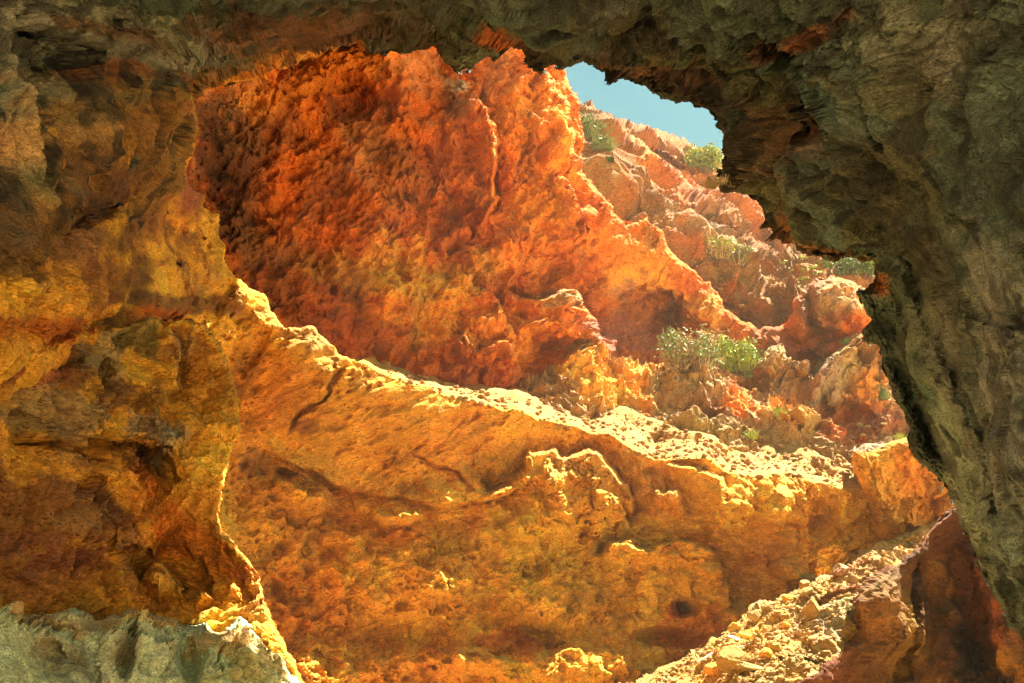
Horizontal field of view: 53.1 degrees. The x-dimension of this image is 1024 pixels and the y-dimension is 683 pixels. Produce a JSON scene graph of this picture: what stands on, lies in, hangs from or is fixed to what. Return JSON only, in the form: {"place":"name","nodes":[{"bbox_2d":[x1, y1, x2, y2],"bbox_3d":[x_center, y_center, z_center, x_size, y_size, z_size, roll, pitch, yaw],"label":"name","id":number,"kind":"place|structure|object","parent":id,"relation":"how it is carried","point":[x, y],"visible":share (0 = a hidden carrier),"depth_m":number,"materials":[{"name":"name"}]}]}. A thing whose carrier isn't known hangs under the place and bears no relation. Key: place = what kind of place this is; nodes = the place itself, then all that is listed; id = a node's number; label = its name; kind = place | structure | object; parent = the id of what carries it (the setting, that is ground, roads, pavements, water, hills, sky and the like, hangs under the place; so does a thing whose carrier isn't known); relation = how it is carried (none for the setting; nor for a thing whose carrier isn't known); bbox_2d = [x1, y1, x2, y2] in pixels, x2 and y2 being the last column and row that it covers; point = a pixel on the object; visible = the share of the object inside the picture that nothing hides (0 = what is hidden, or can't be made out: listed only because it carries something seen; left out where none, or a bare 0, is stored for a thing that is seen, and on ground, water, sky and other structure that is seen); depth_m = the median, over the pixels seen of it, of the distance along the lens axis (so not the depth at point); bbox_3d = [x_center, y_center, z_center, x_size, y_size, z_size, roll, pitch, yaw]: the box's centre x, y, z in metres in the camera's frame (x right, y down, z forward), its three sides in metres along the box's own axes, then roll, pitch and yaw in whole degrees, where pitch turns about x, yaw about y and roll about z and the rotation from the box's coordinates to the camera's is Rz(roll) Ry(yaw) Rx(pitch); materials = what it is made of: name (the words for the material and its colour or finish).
{"place":"outdoors","nodes":[
{"label":"outdoors","id":0,"kind":"place"},
{"bbox_2d":[7,601,23,614],"bbox_3d":[-2.953,1.574,6.049,0.114,0.082,0.135,20,-32,-36],"label":"boulder","id":1,"kind":"object","parent":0,"point":[19,605],"visible":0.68,"depth_m":6.02,"materials":[{"name":"stone"}]},
{"bbox_2d":[0,95,876,682],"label":"cave wall","id":2,"kind":"structure","parent":0,"point":[378,523],"depth_m":15.81,"materials":[{"name":"orange stone"}]},
{"bbox_2d":[383,167,900,486],"bbox_3d":[3.510,-1.133,21.764,6.148,10.329,14.052,-21,-32,38],"label":"rubble","id":3,"kind":"object","parent":2,"relation":"on","point":[666,425],"visible":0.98,"depth_m":18.35,"materials":[{"name":"stone"}]},
{"bbox_2d":[650,646,665,660],"bbox_3d":[2.243,4.832,15.866,0.266,0.232,0.269,14,-28,-27],"label":"boulder","id":4,"kind":"object","parent":2,"relation":"on","point":[661,652],"visible":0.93,"depth_m":15.78,"materials":[{"name":"stone"}]},
{"bbox_2d":[0,0,1023,644],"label":"cave roof","id":5,"kind":"structure","parent":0,"point":[886,136],"depth_m":6.86,"materials":[{"name":"stone"}]},
{"bbox_2d":[187,43,871,388],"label":"cliff","id":6,"kind":"structure","parent":0,"point":[428,212],"depth_m":20.60,"materials":[{"name":"orange stone"}]},
{"bbox_2d":[565,61,723,155],"label":"sky","id":7,"kind":"structure","parent":0,"point":[626,99],"materials":[{"name":"blue"}]},
{"bbox_2d":[517,332,909,500],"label":"rocky slope","id":8,"kind":"structure","parent":0,"point":[841,386],"depth_m":20.82,"materials":[{"name":"orange stone"}]},
{"bbox_2d":[650,323,734,374],"bbox_3d":[3.804,0.153,21.276,1.722,1.150,1.584,-17,-30,32],"label":"shrub","id":9,"kind":"object","parent":8,"relation":"on","point":[677,355],"visible":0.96,"depth_m":21.12,"materials":[{"name":"green plant"}]},
{"bbox_2d":[707,330,767,373],"bbox_3d":[5.111,0.449,22.791,1.655,1.278,1.296,0,-25,0],"label":"shrub","id":10,"kind":"object","parent":8,"relation":"on","point":[730,356],"visible":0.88,"depth_m":22.61,"materials":[{"name":"green plant"}]},
{"bbox_2d":[741,371,753,378],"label":"grass tuft","id":11,"kind":"object","parent":8,"relation":"on","point":[750,375],"visible":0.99,"depth_m":22.41,"materials":[{"name":"green plant"}]},
{"bbox_2d":[739,427,768,439],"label":"grass tuft","id":12,"kind":"object","parent":8,"relation":"on","point":[751,435],"visible":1,"depth_m":19.31,"materials":[{"name":"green plant"}]},
{"bbox_2d":[768,405,792,416],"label":"grass tuft","id":13,"kind":"object","parent":8,"relation":"on","point":[779,411],"visible":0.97,"depth_m":19.89,"materials":[{"name":"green plant"}]},
{"bbox_2d":[840,337,852,344],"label":"grass tuft","id":14,"kind":"object","parent":8,"relation":"on","point":[845,341],"visible":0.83,"depth_m":23.02,"materials":[{"name":"green plant"}]},
{"bbox_2d":[866,378,891,399],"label":"grass tuft","id":15,"kind":"object","parent":8,"relation":"on","point":[883,394],"visible":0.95,"depth_m":21.88,"materials":[{"name":"green plant"}]},
{"bbox_2d":[892,432,905,438],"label":"grass tuft","id":16,"kind":"object","parent":8,"relation":"on","point":[898,436],"visible":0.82,"depth_m":21.27,"materials":[{"name":"yellow plant"}]},
{"bbox_2d":[578,100,874,328],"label":"hillside","id":17,"kind":"structure","parent":0,"point":[653,174],"depth_m":27.82,"materials":[{"name":"orange stone"}]},
{"bbox_2d":[580,111,617,141],"bbox_3d":[2.481,-6.517,31.109,1.576,1.005,1.270,6,-26,-12],"label":"shrub","id":18,"kind":"object","parent":17,"relation":"on","point":[590,133],"visible":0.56,"depth_m":30.89,"materials":[{"name":"green plant"}]},
{"bbox_2d":[589,134,622,152],"bbox_3d":[2.662,-5.700,29.211,1.050,0.585,0.832,0,-25,0],"label":"shrub","id":19,"kind":"object","parent":17,"relation":"on","point":[599,143],"visible":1,"depth_m":29.11,"materials":[{"name":"green plant"}]},
{"bbox_2d":[606,156,614,163],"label":"shrub","id":20,"kind":"object","parent":17,"relation":"on","point":[611,159],"visible":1,"depth_m":26.73,"materials":[{"name":"green plant"}]},
{"bbox_2d":[683,140,722,172],"bbox_3d":[6.819,-6.390,36.105,1.702,1.190,1.371,0,-25,0],"label":"shrub","id":21,"kind":"object","parent":17,"relation":"on","point":[709,157],"visible":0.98,"depth_m":35.86,"materials":[{"name":"green plant"}]},
{"bbox_2d":[700,173,734,189],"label":"dry grass","id":22,"kind":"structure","parent":17,"relation":"on","point":[715,183],"depth_m":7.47,"materials":[{"name":"plant"}]},
{"bbox_2d":[703,236,737,260],"bbox_3d":[5.352,-2.440,26.616,1.130,0.700,0.976,0,-25,0],"label":"shrub","id":23,"kind":"object","parent":17,"relation":"on","point":[722,246],"visible":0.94,"depth_m":26.49,"materials":[{"name":"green plant"}]},
{"bbox_2d":[719,239,762,268],"bbox_3d":[5.896,-2.211,26.722,1.140,0.801,1.135,-15,-29,29],"label":"shrub","id":24,"kind":"object","parent":17,"relation":"on","point":[745,249],"visible":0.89,"depth_m":26.55,"materials":[{"name":"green plant"}]},
{"bbox_2d":[818,256,874,278],"bbox_3d":[9.063,-2.008,26.880,2.010,0.861,1.579,0,-25,0],"label":"shrub","id":25,"kind":"object","parent":17,"relation":"on","point":[865,268],"visible":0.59,"depth_m":26.70,"materials":[{"name":"green plant"}]},
{"bbox_2d":[619,520,936,682],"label":"scree slope","id":26,"kind":"structure","parent":0,"point":[838,646],"depth_m":13.86,"materials":[{"name":"beige stone"}]},
{"bbox_2d":[702,662,718,675],"bbox_3d":[2.582,4.210,13.156,0.216,0.187,0.236,14,-29,-28],"label":"boulder","id":27,"kind":"object","parent":26,"relation":"on","point":[711,669],"visible":0.84,"depth_m":13.10,"materials":[{"name":"stone"}]},
{"bbox_2d":[726,634,739,640],"bbox_3d":[3.177,4.337,15.074,0.109,0.504,2.368,-2,-25,5],"label":"driftwood","id":28,"kind":"object","parent":26,"relation":"on","point":[732,637],"visible":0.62,"depth_m":14.23,"materials":[{"name":"white wood"}]},
{"bbox_2d":[716,644,750,673],"bbox_3d":[2.720,3.913,12.614,0.423,0.359,0.335,0,-25,0],"label":"boulder","id":29,"kind":"object","parent":26,"relation":"on","point":[728,657],"visible":0.79,"depth_m":12.54,"materials":[{"name":"stone"}]},
{"bbox_2d":[727,622,740,632],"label":"boulder","id":30,"kind":"object","parent":26,"relation":"on","point":[732,626],"visible":0.84,"depth_m":14.75,"materials":[{"name":"stone"}]},
{"bbox_2d":[736,632,753,638],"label":"boulder","id":31,"kind":"object","parent":26,"relation":"on","point":[745,635],"visible":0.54,"depth_m":14.26,"materials":[{"name":"stone"}]},
{"bbox_2d":[736,661,763,672],"bbox_3d":[2.846,3.865,12.158,0.338,0.156,0.332,-16,-29,30],"label":"boulder","id":32,"kind":"object","parent":26,"relation":"on","point":[746,666],"visible":0.83,"depth_m":12.08,"materials":[{"name":"stone"}]},
{"bbox_2d":[758,647,772,658],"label":"boulder","id":33,"kind":"object","parent":26,"relation":"on","point":[765,652],"visible":1,"depth_m":12.26,"materials":[{"name":"stone"}]},
{"bbox_2d":[759,625,771,632],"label":"boulder","id":34,"kind":"object","parent":26,"relation":"on","point":[765,628],"visible":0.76,"depth_m":14.22,"materials":[{"name":"stone"}]},
{"bbox_2d":[761,604,775,612],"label":"boulder","id":35,"kind":"object","parent":26,"relation":"on","point":[766,607],"visible":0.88,"depth_m":14.76,"materials":[{"name":"stone"}]},
{"bbox_2d":[770,642,781,652],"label":"boulder","id":36,"kind":"object","parent":26,"relation":"on","point":[775,646],"visible":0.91,"depth_m":12.51,"materials":[{"name":"stone"}]},
{"bbox_2d":[781,621,790,628],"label":"boulder","id":37,"kind":"object","parent":26,"relation":"on","point":[785,624],"visible":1,"depth_m":13.66,"materials":[{"name":"stone"}]},
{"bbox_2d":[782,594,793,602],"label":"boulder","id":38,"kind":"object","parent":26,"relation":"on","point":[786,598],"visible":0.91,"depth_m":15.00,"materials":[{"name":"stone"}]},
{"bbox_2d":[650,526,933,682],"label":"scree","id":39,"kind":"structure","parent":26,"relation":"on","point":[726,641],"depth_m":13.67,"materials":[{"name":"gravel"}]},
{"bbox_2d":[697,652,712,664],"bbox_3d":[2.623,4.291,13.871,0.232,0.167,0.073,0,-25,0],"label":"driftwood","id":40,"kind":"object","parent":39,"relation":"on","point":[706,657],"visible":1,"depth_m":13.85,"materials":[{"name":"white wood"}]},
{"bbox_2d":[747,609,761,622],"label":"boulder","id":41,"kind":"object","parent":39,"relation":"on","point":[754,616],"visible":0.97,"depth_m":14.70,"materials":[{"name":"stone"}]},
{"bbox_2d":[799,587,812,596],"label":"boulder","id":42,"kind":"object","parent":39,"relation":"on","point":[805,591],"visible":0.99,"depth_m":14.95,"materials":[{"name":"stone"}]},
{"bbox_2d":[799,580,809,588],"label":"boulder","id":43,"kind":"object","parent":26,"relation":"on","point":[803,584],"visible":0.74,"depth_m":15.70,"materials":[{"name":"stone"}]},
{"bbox_2d":[803,596,820,618],"bbox_3d":[4.010,3.569,13.651,0.284,0.314,0.233,23,-33,-40],"label":"boulder","id":44,"kind":"object","parent":26,"relation":"on","point":[811,608],"visible":0.92,"depth_m":13.56,"materials":[{"name":"stone"}]},
{"bbox_2d":[820,590,830,601],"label":"boulder","id":45,"kind":"object","parent":26,"relation":"on","point":[825,599],"visible":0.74,"depth_m":14.87,"materials":[{"name":"stone"}]},
{"bbox_2d":[832,563,848,576],"bbox_3d":[4.904,3.419,15.259,0.260,0.228,0.322,0,-25,0],"label":"boulder","id":46,"kind":"object","parent":26,"relation":"on","point":[839,569],"visible":0.98,"depth_m":15.19,"materials":[{"name":"stone"}]},
{"bbox_2d":[846,573,857,588],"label":"boulder","id":47,"kind":"object","parent":26,"relation":"on","point":[851,577],"visible":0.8,"depth_m":14.93,"materials":[{"name":"stone"}]},
{"bbox_2d":[849,438,953,541],"bbox_3d":[7.760,3.398,18.085,2.993,4.080,4.282,-13,-28,26],"label":"rock block","id":48,"kind":"object","parent":26,"relation":"on","point":[903,491],"visible":0.23,"depth_m":17.16,"materials":[{"name":"orange stone"}]},
{"label":"ground","id":49,"kind":"structure","parent":0,"visible":0},
{"bbox_2d":[0,603,299,682],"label":"pale ledge","id":50,"kind":"object","parent":49,"relation":"on","point":[71,645],"visible":0.94,"depth_m":6.98,"materials":[{"name":"grey stone"}]},
{"bbox_2d":[0,316,303,682],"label":"rock mass","id":51,"kind":"object","parent":49,"relation":"on","point":[116,444],"visible":0.83,"depth_m":9.29,"materials":[{"name":"brown stone"}]},
{"bbox_2d":[798,506,1023,682],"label":"rock spur","id":52,"kind":"structure","parent":49,"relation":"on","point":[929,609],"depth_m":12.72,"materials":[{"name":"brown stone"}]}
]}

